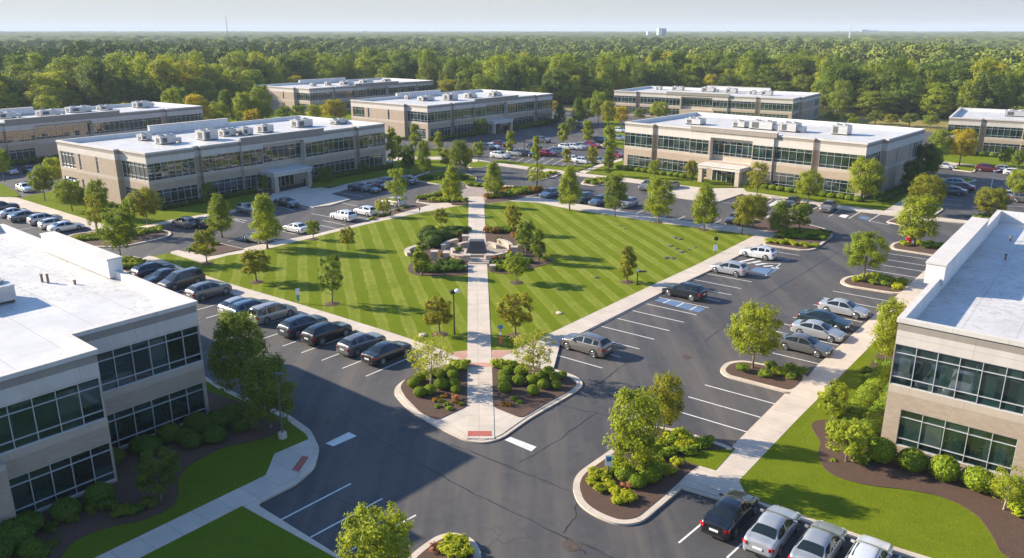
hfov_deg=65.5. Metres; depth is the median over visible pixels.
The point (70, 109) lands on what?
rooftop unit
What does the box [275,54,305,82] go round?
forest tree
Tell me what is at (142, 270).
sport utility car
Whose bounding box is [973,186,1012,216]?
tree
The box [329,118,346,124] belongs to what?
rooftop unit
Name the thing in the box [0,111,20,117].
rooftop unit
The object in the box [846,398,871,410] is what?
shrub
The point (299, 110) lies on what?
tree
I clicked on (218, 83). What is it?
forest tree
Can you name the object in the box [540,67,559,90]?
forest tree
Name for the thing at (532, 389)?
shrub
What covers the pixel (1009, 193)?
hatchback
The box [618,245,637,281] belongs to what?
tree
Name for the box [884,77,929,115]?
forest tree
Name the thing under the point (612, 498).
shrub
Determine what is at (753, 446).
footpath
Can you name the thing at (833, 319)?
sedan
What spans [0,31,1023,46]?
woods
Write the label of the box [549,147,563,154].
sport utility car
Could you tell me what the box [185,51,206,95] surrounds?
forest tree
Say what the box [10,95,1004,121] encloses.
ground
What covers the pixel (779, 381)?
planting bed
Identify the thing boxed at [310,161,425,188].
lawn
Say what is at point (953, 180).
sport utility car
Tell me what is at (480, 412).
footpath
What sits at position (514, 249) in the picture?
stone pillar
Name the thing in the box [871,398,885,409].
shrub
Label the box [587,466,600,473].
shrub
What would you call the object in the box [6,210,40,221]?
sedan
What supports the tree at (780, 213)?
on the planting bed at (763, 224)
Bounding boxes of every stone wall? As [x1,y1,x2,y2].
[404,245,416,255]
[441,238,458,249]
[446,250,463,258]
[457,241,468,246]
[484,250,507,257]
[487,241,499,247]
[497,238,512,249]
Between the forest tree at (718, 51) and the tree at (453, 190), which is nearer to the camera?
the tree at (453, 190)
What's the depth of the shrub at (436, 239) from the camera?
102.86 m
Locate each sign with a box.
[295,289,299,302]
[498,325,502,346]
[605,455,612,472]
[713,237,717,251]
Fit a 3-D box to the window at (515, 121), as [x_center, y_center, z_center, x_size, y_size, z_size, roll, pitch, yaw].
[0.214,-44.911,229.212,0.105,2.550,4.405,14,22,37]
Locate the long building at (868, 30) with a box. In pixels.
[859,30,878,31]
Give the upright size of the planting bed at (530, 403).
0.235 m
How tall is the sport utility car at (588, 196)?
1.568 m
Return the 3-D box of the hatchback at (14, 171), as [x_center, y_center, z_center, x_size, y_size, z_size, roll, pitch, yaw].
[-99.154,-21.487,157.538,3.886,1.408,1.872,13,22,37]
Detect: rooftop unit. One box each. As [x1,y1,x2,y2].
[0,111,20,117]
[0,277,16,302]
[35,108,64,115]
[64,105,91,112]
[96,104,112,109]
[131,100,153,107]
[136,133,151,140]
[154,133,181,144]
[194,128,218,140]
[218,127,237,136]
[237,126,252,135]
[256,123,273,132]
[289,117,312,127]
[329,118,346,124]
[339,80,353,84]
[359,79,373,82]
[381,78,390,81]
[417,95,434,100]
[442,93,457,100]
[463,92,476,97]
[487,91,501,96]
[672,86,684,89]
[685,117,706,124]
[701,86,718,91]
[725,88,738,92]
[732,119,748,127]
[749,119,779,130]
[761,90,772,94]
[780,121,806,132]
[831,123,852,135]
[1005,109,1023,115]
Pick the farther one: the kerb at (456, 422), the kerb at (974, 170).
the kerb at (974, 170)
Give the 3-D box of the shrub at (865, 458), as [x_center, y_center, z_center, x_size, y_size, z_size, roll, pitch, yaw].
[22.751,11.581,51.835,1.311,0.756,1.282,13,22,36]
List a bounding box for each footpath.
[0,197,102,229]
[95,439,313,557]
[108,200,272,229]
[143,256,466,368]
[171,201,467,261]
[270,175,412,207]
[386,157,457,162]
[412,172,428,179]
[461,187,493,200]
[466,197,493,438]
[472,159,967,223]
[491,233,772,366]
[512,197,771,235]
[580,159,621,172]
[680,273,928,496]
[883,196,912,212]
[943,161,1023,170]
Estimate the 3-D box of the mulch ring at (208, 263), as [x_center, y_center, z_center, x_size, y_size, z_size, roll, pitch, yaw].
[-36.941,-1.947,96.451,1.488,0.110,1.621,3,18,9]
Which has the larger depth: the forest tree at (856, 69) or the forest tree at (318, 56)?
the forest tree at (318, 56)
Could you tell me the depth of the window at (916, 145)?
148.03 m
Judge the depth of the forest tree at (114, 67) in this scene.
274.73 m
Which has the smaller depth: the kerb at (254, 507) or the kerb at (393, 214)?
the kerb at (254, 507)
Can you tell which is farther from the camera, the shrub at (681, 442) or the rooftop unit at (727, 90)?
the rooftop unit at (727, 90)
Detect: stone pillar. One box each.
[430,250,437,259]
[443,251,449,258]
[462,234,468,241]
[463,253,470,261]
[485,253,492,261]
[489,264,495,270]
[511,245,517,255]
[517,244,522,252]
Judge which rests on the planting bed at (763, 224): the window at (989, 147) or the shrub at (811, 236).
the shrub at (811, 236)
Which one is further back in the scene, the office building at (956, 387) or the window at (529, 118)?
the window at (529, 118)
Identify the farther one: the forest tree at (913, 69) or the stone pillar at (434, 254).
the forest tree at (913, 69)
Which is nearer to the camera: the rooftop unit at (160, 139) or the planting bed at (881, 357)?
the planting bed at (881, 357)
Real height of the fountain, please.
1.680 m
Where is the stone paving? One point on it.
(501, 248)
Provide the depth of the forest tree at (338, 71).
345.12 m
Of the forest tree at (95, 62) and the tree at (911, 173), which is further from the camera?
the forest tree at (95, 62)
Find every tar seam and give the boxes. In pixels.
[298,483,390,519]
[341,411,613,557]
[450,444,571,491]
[518,414,594,462]
[557,404,609,416]
[563,502,577,532]
[591,355,637,387]
[705,251,839,340]
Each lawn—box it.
[0,183,19,196]
[19,190,259,227]
[61,381,307,557]
[140,506,334,557]
[153,205,467,351]
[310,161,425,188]
[386,149,449,171]
[417,171,474,183]
[468,161,487,167]
[484,201,753,349]
[492,160,596,170]
[587,159,909,210]
[682,449,734,469]
[739,321,1007,557]
[940,153,1023,168]
[942,178,973,181]
[955,165,974,170]
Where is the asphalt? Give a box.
[0,110,1023,557]
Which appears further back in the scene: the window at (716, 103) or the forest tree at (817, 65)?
the forest tree at (817, 65)
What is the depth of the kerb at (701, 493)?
48.58 m
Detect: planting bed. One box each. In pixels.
[10,391,280,557]
[69,230,167,245]
[123,256,136,271]
[189,243,241,255]
[364,205,426,221]
[401,365,466,418]
[408,231,467,275]
[417,539,472,557]
[418,194,466,204]
[485,188,546,202]
[485,231,552,273]
[492,363,575,416]
[580,429,725,518]
[584,177,606,184]
[726,362,802,388]
[732,216,827,248]
[811,420,1023,557]
[844,277,906,291]
[866,333,894,379]
[872,355,887,365]
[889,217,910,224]
[893,242,939,253]
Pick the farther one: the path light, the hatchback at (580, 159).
the hatchback at (580, 159)
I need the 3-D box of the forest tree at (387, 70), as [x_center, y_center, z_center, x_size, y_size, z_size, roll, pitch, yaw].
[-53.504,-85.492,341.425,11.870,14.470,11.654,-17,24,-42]
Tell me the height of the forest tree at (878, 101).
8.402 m
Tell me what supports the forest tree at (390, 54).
on the ground at (823, 110)
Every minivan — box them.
[157,266,205,290]
[247,301,296,324]
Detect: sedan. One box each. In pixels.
[0,207,30,217]
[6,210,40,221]
[46,221,84,232]
[142,268,178,283]
[242,231,273,244]
[274,197,299,207]
[283,222,307,233]
[347,182,366,192]
[361,340,411,365]
[363,184,380,193]
[366,180,387,189]
[664,180,679,188]
[700,490,758,540]
[742,505,800,557]
[776,332,833,357]
[788,520,846,557]
[790,319,846,342]
[797,309,852,329]
[817,298,870,319]
[845,534,893,557]
[943,186,967,195]
[946,182,975,191]
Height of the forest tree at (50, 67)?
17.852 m
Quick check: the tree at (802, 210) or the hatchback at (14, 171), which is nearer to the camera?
the tree at (802, 210)
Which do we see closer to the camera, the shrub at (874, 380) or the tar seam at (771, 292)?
the shrub at (874, 380)
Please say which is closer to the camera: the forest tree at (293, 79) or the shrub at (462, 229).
the shrub at (462, 229)
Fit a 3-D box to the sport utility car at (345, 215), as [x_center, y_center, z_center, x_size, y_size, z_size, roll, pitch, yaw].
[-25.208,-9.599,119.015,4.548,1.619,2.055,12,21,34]
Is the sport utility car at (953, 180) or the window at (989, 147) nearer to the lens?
the sport utility car at (953, 180)
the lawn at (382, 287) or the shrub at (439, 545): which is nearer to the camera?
the shrub at (439, 545)
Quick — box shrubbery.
[8,118,1023,461]
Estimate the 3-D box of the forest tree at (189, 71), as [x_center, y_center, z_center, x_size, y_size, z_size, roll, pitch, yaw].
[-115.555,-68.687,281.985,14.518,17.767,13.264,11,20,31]
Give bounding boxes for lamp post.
[275,372,286,439]
[449,289,459,334]
[520,128,528,158]
[533,113,542,186]
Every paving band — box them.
[292,456,308,471]
[450,350,466,358]
[468,363,491,366]
[468,431,491,435]
[491,350,513,358]
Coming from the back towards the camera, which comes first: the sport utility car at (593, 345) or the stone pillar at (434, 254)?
the stone pillar at (434, 254)
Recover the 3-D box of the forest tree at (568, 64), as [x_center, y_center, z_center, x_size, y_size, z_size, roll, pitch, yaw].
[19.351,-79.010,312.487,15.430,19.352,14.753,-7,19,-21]
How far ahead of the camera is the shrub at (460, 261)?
94.74 m
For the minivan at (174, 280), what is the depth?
87.50 m
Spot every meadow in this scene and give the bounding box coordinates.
[228,110,351,121]
[552,104,598,110]
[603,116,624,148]
[814,117,948,132]
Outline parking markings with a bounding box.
[20,148,1020,557]
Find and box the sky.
[0,0,1023,31]
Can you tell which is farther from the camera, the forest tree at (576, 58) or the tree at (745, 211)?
the forest tree at (576, 58)
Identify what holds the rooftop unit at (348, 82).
on the office building at (301, 92)
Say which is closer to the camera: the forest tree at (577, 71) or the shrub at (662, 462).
the shrub at (662, 462)
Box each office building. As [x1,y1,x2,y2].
[0,102,202,162]
[0,224,208,523]
[55,115,385,208]
[257,77,432,112]
[350,89,552,140]
[614,86,820,119]
[624,112,925,196]
[881,210,1023,478]
[947,108,1023,157]
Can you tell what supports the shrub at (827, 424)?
on the planting bed at (1005, 527)
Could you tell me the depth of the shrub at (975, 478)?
48.20 m
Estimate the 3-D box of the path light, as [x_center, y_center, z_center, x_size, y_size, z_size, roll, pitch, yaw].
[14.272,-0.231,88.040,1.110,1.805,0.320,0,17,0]
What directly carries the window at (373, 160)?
in the office building at (282, 154)
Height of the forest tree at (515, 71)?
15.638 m
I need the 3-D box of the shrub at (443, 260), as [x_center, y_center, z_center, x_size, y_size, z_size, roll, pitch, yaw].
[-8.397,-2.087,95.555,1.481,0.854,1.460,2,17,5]
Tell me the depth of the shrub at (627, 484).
48.91 m
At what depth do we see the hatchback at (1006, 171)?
155.76 m
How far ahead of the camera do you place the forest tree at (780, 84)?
309.78 m
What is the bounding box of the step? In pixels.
[468,258,488,263]
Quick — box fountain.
[464,239,489,256]
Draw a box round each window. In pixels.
[0,131,5,143]
[0,377,105,454]
[6,129,35,142]
[9,148,35,159]
[9,442,115,514]
[34,123,90,139]
[60,151,75,168]
[65,176,78,190]
[94,121,119,133]
[95,157,99,173]
[97,325,201,392]
[97,378,105,416]
[107,382,206,447]
[119,117,161,130]
[121,160,148,181]
[125,187,141,203]
[147,158,195,180]
[156,184,198,204]
[168,113,202,122]
[202,151,241,172]
[205,176,243,193]
[242,149,262,166]
[245,174,262,189]
[263,143,300,162]
[296,93,309,100]
[305,140,323,156]
[310,92,331,100]
[311,163,324,177]
[324,136,353,153]
[325,158,354,173]
[336,90,354,98]
[344,101,350,108]
[353,106,364,116]
[356,90,365,96]
[359,132,384,148]
[361,154,382,167]
[366,88,385,95]
[388,87,397,94]
[398,86,414,92]
[407,111,427,122]
[408,127,425,138]
[418,85,432,90]
[427,110,450,122]
[431,126,450,136]
[454,108,472,119]
[454,123,473,133]
[475,107,484,116]
[485,104,504,115]
[508,103,517,112]
[508,118,517,123]
[518,101,533,111]
[518,116,533,123]
[538,99,551,109]
[538,114,549,120]
[614,95,635,102]
[616,105,635,113]
[625,132,651,147]
[627,155,650,167]
[640,96,664,103]
[640,107,663,115]
[657,158,687,172]
[658,135,689,151]
[665,98,679,105]
[665,108,678,115]
[682,98,711,106]
[690,139,708,154]
[692,163,706,176]
[712,100,726,107]
[712,140,752,158]
[713,111,726,113]
[727,112,754,115]
[728,101,755,109]
[752,145,772,161]
[752,170,769,184]
[760,102,791,111]
[760,114,787,118]
[771,172,800,188]
[773,147,812,165]
[792,102,799,111]
[814,109,817,116]
[816,178,855,195]
[818,151,864,170]
[864,151,880,170]
[890,344,1023,415]
[896,409,1017,475]
[912,140,921,156]
[948,124,979,135]
[982,142,1019,154]
[985,126,1022,138]
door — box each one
[267,174,294,188]
[486,124,499,131]
[711,170,741,183]
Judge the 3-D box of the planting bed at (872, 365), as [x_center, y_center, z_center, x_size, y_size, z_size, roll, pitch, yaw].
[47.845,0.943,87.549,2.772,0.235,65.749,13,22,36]
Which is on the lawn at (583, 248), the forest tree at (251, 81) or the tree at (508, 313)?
the tree at (508, 313)
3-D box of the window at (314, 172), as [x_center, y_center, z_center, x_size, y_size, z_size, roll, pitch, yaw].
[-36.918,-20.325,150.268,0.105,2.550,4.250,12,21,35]
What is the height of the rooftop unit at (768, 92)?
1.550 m
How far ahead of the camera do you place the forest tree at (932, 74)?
264.71 m
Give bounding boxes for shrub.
[0,517,34,554]
[0,532,16,557]
[11,510,44,531]
[15,536,44,557]
[31,543,52,557]
[43,521,58,532]
[48,496,81,520]
[48,538,60,545]
[61,512,80,523]
[82,502,98,514]
[83,481,114,503]
[95,494,118,512]
[109,503,130,517]
[112,446,125,464]
[126,502,143,515]
[127,257,137,261]
[128,434,151,455]
[134,258,146,261]
[134,435,162,454]
[139,494,158,507]
[154,422,182,442]
[173,427,193,444]
[179,431,202,448]
[183,411,206,428]
[191,415,217,433]
[202,424,226,443]
[207,408,229,426]
[219,402,245,424]
[231,418,251,432]
[407,377,419,387]
[413,372,426,382]
[413,386,426,396]
[416,228,430,241]
[421,225,436,229]
[421,230,437,241]
[424,234,441,246]
[424,263,435,272]
[424,384,435,394]
[429,264,439,271]
[429,540,438,552]
[431,260,442,264]
[433,377,448,389]
[435,264,443,271]
[435,369,445,377]
[436,258,447,263]
[436,540,447,549]
[438,228,451,241]
[439,264,450,271]
[439,540,456,554]
[442,532,458,542]
[443,364,455,372]
[443,542,463,557]
[444,260,452,264]
[445,264,456,271]
[446,359,459,364]
[446,369,458,378]
[448,378,460,387]
[448,536,464,544]
[450,384,460,392]
[451,360,466,370]
[452,230,461,236]
[455,259,465,264]
[455,264,466,270]
[455,533,469,544]
[457,359,471,368]
[457,542,474,557]
[458,226,467,232]
[482,225,491,232]
[483,193,491,198]
[490,227,500,232]
[490,358,503,367]
[492,259,501,263]
[495,359,510,368]
[497,264,505,269]
[497,375,510,382]
[497,381,511,391]
[498,369,509,375]
[499,190,507,195]
[503,365,513,373]
[504,227,514,232]
[507,359,517,366]
[511,374,524,385]
[514,365,527,375]
[525,374,538,384]
[527,384,539,394]
[535,370,546,378]
[537,378,549,388]
[541,254,550,260]
[542,366,554,376]
[548,371,560,380]
[551,380,561,389]
[585,476,597,485]
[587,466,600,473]
[588,470,601,479]
[593,482,607,492]
[600,467,612,475]
[600,474,611,481]
[603,478,615,486]
[606,455,628,472]
[608,485,621,494]
[610,497,622,504]
[613,492,628,505]
[614,462,636,481]
[620,480,630,488]
[620,488,633,494]
[623,491,638,502]
[627,472,647,488]
[637,461,662,483]
[650,457,667,468]
[650,460,663,474]
[653,447,669,461]
[655,436,667,447]
[661,430,673,437]
[663,465,677,475]
[664,444,679,455]
[666,433,680,444]
[670,456,683,466]
[671,426,685,436]
[674,439,690,450]
[679,430,693,439]
[680,444,697,456]
[688,435,703,447]
[697,437,710,448]
[702,434,715,445]
[736,363,749,370]
[758,368,772,376]
[764,237,772,242]
[764,360,777,368]
[771,365,786,376]
[775,232,785,237]
[777,239,786,243]
[783,362,796,370]
[786,371,796,379]
[794,366,809,374]
[795,233,804,237]
[808,234,816,239]
[818,235,828,239]
[825,419,851,435]
[835,413,859,424]
[841,402,865,417]
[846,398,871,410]
[850,452,871,465]
[851,275,863,281]
[853,390,879,402]
[856,382,882,399]
[859,272,872,278]
[859,417,881,436]
[860,365,872,372]
[861,411,883,430]
[862,428,877,442]
[864,377,887,387]
[866,371,889,385]
[866,436,897,463]
[867,404,884,418]
[868,278,878,284]
[870,272,881,277]
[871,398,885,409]
[872,364,890,378]
[874,194,888,200]
[874,357,884,364]
[875,273,887,280]
[878,392,887,402]
[879,280,891,285]
[881,358,892,366]
[881,386,887,391]
[884,189,899,195]
[886,275,895,282]
[891,282,905,288]
[892,188,903,194]
[896,277,909,284]
[896,447,929,472]
[920,243,932,247]
[928,453,961,481]
[960,465,995,493]
[997,474,1023,501]
[1006,497,1023,517]
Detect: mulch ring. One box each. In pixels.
[200,261,213,264]
[249,280,263,283]
[324,301,339,305]
[431,331,448,336]
[507,332,520,338]
[509,281,522,284]
[620,280,633,283]
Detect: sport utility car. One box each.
[0,201,19,210]
[26,212,62,225]
[130,261,175,278]
[172,216,196,228]
[184,280,231,300]
[227,298,269,318]
[277,313,327,337]
[301,320,351,345]
[330,209,357,221]
[336,332,385,356]
[483,143,494,149]
[490,150,509,158]
[492,140,505,146]
[518,149,534,156]
[533,136,550,142]
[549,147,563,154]
[560,331,613,357]
[565,154,578,160]
[568,142,584,149]
[572,123,584,128]
[575,191,594,203]
[585,141,600,147]
[588,194,609,205]
[592,136,606,141]
[638,179,655,189]
[662,281,706,301]
[739,245,777,260]
[784,195,800,206]
[819,199,837,212]
[940,177,966,184]
[975,163,1000,172]
[1010,192,1023,202]
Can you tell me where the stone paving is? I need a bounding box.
[444,242,508,259]
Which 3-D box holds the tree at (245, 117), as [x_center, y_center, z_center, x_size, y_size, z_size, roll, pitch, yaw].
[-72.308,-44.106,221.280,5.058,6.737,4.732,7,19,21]
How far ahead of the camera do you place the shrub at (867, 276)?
90.03 m
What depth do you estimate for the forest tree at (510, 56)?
339.61 m
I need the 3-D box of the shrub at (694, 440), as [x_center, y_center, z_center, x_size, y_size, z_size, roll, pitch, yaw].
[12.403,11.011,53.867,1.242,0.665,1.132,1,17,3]
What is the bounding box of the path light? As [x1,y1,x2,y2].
[636,269,646,284]
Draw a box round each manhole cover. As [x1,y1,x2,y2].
[562,540,580,551]
[681,355,691,358]
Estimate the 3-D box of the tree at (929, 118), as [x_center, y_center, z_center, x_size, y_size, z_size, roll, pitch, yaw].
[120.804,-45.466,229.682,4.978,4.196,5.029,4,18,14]
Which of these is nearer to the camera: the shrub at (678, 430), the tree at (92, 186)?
the shrub at (678, 430)
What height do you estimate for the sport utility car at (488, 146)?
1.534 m
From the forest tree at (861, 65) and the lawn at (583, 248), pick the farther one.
the forest tree at (861, 65)
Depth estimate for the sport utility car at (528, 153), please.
178.53 m
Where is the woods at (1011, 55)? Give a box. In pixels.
[0,35,1023,76]
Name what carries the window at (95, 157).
in the office building at (282, 154)
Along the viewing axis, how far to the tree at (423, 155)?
150.71 m
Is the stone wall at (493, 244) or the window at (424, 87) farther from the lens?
the window at (424, 87)
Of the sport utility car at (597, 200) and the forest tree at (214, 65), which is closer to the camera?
the sport utility car at (597, 200)
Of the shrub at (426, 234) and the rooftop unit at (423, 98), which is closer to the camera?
the shrub at (426, 234)
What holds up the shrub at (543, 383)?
on the planting bed at (530, 403)
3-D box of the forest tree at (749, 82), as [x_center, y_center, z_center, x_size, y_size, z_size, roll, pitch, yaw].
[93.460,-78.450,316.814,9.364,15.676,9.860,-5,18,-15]
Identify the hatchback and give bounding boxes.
[4,166,18,174]
[15,182,34,192]
[21,165,33,173]
[37,217,70,228]
[195,217,210,228]
[217,296,258,312]
[235,202,256,214]
[353,205,378,216]
[377,176,399,185]
[381,196,405,207]
[399,176,417,184]
[488,142,500,149]
[506,148,521,155]
[526,143,542,148]
[539,148,556,156]
[539,187,559,198]
[558,143,573,149]
[574,156,592,163]
[578,142,591,148]
[594,157,603,163]
[612,150,623,157]
[613,134,624,140]
[614,127,624,132]
[620,196,638,208]
[710,260,748,276]
[725,211,741,223]
[938,162,954,169]
[996,164,1011,170]
[1003,168,1021,175]
[1005,190,1016,196]
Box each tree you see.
[0,72,21,108]
[0,80,9,108]
[0,82,10,108]
[0,92,23,108]
[0,147,12,180]
[2,53,27,72]
[4,64,32,103]
[14,70,39,106]
[20,72,43,106]
[20,85,65,108]
[25,50,46,71]
[27,163,55,200]
[28,72,70,106]
[30,68,50,73]
[32,94,61,109]
[42,69,80,105]
[42,157,61,181]
[45,57,78,81]
[51,178,86,210]
[52,54,81,99]
[54,89,82,107]
[57,70,82,101]
[71,55,112,104]
[75,55,105,105]
[75,186,89,208]
[79,63,111,105]
[83,178,110,215]
[84,193,101,226]
[95,70,125,103]
[95,208,137,255]
[101,51,127,69]
[102,73,129,104]
[107,57,130,102]
[118,54,154,100]
[119,196,135,222]
[124,186,164,224]
[126,76,155,102]
[129,78,161,102]
[131,51,152,73]
[132,444,182,500]
[145,56,183,101]
[152,73,184,92]
[156,53,173,75]
[160,52,183,64]
[160,88,182,103]
[168,59,206,98]
[168,85,194,103]
[179,52,202,64]
[184,77,219,108]
[184,94,212,119]
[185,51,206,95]
[191,227,216,262]
[195,64,228,102]
[199,182,215,208]
[202,73,232,99]
[202,193,234,236]
[205,309,271,398]
[207,101,229,121]
[211,63,229,88]
[216,89,236,121]
[219,50,249,71]
[219,69,254,102]
[230,51,248,68]
[231,73,266,95]
[232,91,255,121]
[235,352,297,428]
[237,69,265,94]
[238,248,271,281]
[242,108,261,120]
[245,59,279,83]
[247,51,268,73]
[247,83,274,118]
[248,192,284,248]
[257,174,269,193]
[258,66,285,82]
[265,56,278,66]
[265,67,284,83]
[274,56,293,79]
[274,105,290,116]
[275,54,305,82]
[285,75,304,82]
[291,105,306,115]
[292,49,316,79]
[299,48,317,78]
[304,219,320,238]
[305,104,321,116]
[313,54,336,65]
[314,52,335,70]
[314,57,335,78]
[316,253,342,302]
[317,68,332,78]
[317,164,333,187]
[320,99,346,118]
[328,58,347,79]
[334,500,415,557]
[337,52,357,79]
[337,66,358,78]
[338,225,354,248]
[354,46,373,65]
[355,51,370,75]
[356,55,381,78]
[357,161,370,178]
[359,73,371,78]
[363,65,382,78]
[366,48,383,63]
[372,51,390,74]
[375,198,391,215]
[376,62,398,77]
[384,167,408,210]
[385,127,398,164]
[386,50,416,78]
[388,49,411,78]
[393,56,418,78]
[395,136,401,160]
[398,143,416,172]
[406,333,454,383]
[408,49,421,64]
[409,123,420,148]
[409,241,430,274]
[414,54,441,79]
[414,139,432,175]
[415,61,438,89]
[416,47,438,81]
[422,295,453,333]
[430,67,443,91]
[433,131,443,154]
[433,207,447,224]
[435,79,456,91]
[437,55,450,65]
[437,64,457,91]
[440,148,454,168]
[440,164,463,204]
[442,56,473,89]
[448,139,469,174]
[453,66,481,89]
[453,81,471,90]
[462,148,473,170]
[467,73,495,89]
[468,59,488,75]
[470,70,495,88]
[472,141,484,160]
[473,118,487,139]
[482,53,513,88]
[482,160,505,193]
[492,64,515,90]
[495,291,533,334]
[500,53,517,64]
[503,63,522,90]
[504,204,521,231]
[505,131,515,151]
[505,252,530,281]
[509,328,557,373]
[511,53,541,92]
[515,219,537,254]
[516,55,542,87]
[518,66,540,91]
[521,85,547,92]
[526,163,545,185]
[530,135,540,163]
[530,228,546,262]
[533,56,552,92]
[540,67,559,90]
[541,67,575,102]
[544,52,581,102]
[552,100,557,114]
[554,103,567,124]
[557,123,569,142]
[557,163,585,210]
[562,148,571,165]
[566,75,584,101]
[566,117,576,136]
[568,52,592,71]
[569,63,590,97]
[571,97,585,122]
[572,64,587,92]
[581,97,594,120]
[581,120,594,140]
[584,57,600,94]
[584,78,615,100]
[586,146,598,168]
[589,91,607,123]
[595,51,617,92]
[600,100,617,125]
[601,386,665,470]
[602,125,617,160]
[602,172,630,216]
[603,149,613,175]
[605,64,617,93]
[608,54,622,69]
[610,58,632,88]
[614,51,634,86]
[614,105,629,125]
[615,55,636,88]
[615,73,631,89]
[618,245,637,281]
[629,59,649,87]
[631,69,654,86]
[633,107,645,119]
[642,177,677,221]
[646,52,662,65]
[647,60,675,85]
[648,47,665,64]
[648,159,660,177]
[648,370,684,431]
[649,62,670,86]
[649,101,669,116]
[652,60,676,86]
[660,50,682,85]
[666,49,691,86]
[675,63,703,85]
[677,75,703,87]
[678,56,705,85]
[684,54,701,67]
[684,160,697,182]
[690,181,721,228]
[694,57,708,64]
[696,51,708,61]
[696,61,717,87]
[702,74,721,86]
[705,48,723,58]
[706,52,722,71]
[714,58,741,75]
[715,62,730,78]
[716,73,743,86]
[719,51,739,70]
[719,68,738,85]
[724,298,783,367]
[731,195,757,233]
[733,56,756,86]
[735,62,758,86]
[743,48,773,85]
[743,194,770,227]
[746,161,769,194]
[754,64,784,90]
[756,57,782,89]
[767,200,792,231]
[768,59,789,88]
[769,80,792,91]
[772,53,797,87]
[775,56,812,91]
[786,74,813,91]
[789,201,812,228]
[794,169,825,203]
[795,55,819,91]
[797,48,811,59]
[809,53,829,91]
[811,75,833,107]
[812,59,835,103]
[815,62,859,111]
[816,54,853,98]
[817,378,851,419]
[824,111,840,121]
[825,418,874,461]
[828,79,854,114]
[836,60,862,110]
[842,113,856,119]
[842,230,890,277]
[846,156,887,200]
[847,116,860,123]
[849,70,890,112]
[850,67,868,108]
[853,90,899,113]
[859,62,886,92]
[859,63,873,107]
[862,61,887,109]
[865,112,886,123]
[867,295,908,359]
[880,54,907,107]
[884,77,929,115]
[884,114,900,125]
[891,58,916,104]
[894,193,943,245]
[898,57,917,111]
[899,159,926,186]
[901,113,920,126]
[906,172,948,204]
[909,179,923,197]
[911,66,927,104]
[914,61,946,112]
[916,141,941,174]
[917,68,945,114]
[918,82,955,116]
[921,114,939,128]
[925,147,944,173]
[927,128,952,155]
[937,58,956,74]
[939,60,980,109]
[947,77,971,109]
[948,128,980,164]
[953,79,982,108]
[961,55,995,68]
[963,58,1003,108]
[971,70,1009,108]
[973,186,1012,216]
[988,59,1009,82]
[988,464,1023,509]
[989,67,1023,109]
[999,147,1013,162]
[1004,167,1023,192]
[1010,60,1023,105]
[1010,91,1023,109]
[1010,149,1023,167]
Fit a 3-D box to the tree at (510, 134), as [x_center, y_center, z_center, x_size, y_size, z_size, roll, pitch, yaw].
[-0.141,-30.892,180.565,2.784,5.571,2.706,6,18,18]
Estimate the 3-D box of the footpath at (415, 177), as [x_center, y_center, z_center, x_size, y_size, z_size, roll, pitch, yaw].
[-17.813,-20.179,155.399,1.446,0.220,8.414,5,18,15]
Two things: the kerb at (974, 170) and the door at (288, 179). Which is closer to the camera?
the door at (288, 179)
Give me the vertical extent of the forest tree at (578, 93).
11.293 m
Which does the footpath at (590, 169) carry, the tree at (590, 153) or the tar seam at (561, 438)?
the tree at (590, 153)
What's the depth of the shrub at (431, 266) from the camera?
92.58 m
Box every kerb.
[69,227,170,247]
[187,243,242,256]
[205,376,340,557]
[365,205,428,221]
[394,369,582,443]
[398,358,578,439]
[408,533,480,557]
[416,171,476,184]
[484,194,538,203]
[573,426,731,525]
[581,177,609,185]
[682,486,720,499]
[720,360,807,392]
[725,215,832,250]
[732,393,788,448]
[741,485,930,557]
[808,270,924,376]
[840,275,911,293]
[890,242,932,255]
[952,165,975,171]
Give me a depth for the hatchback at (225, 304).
78.99 m

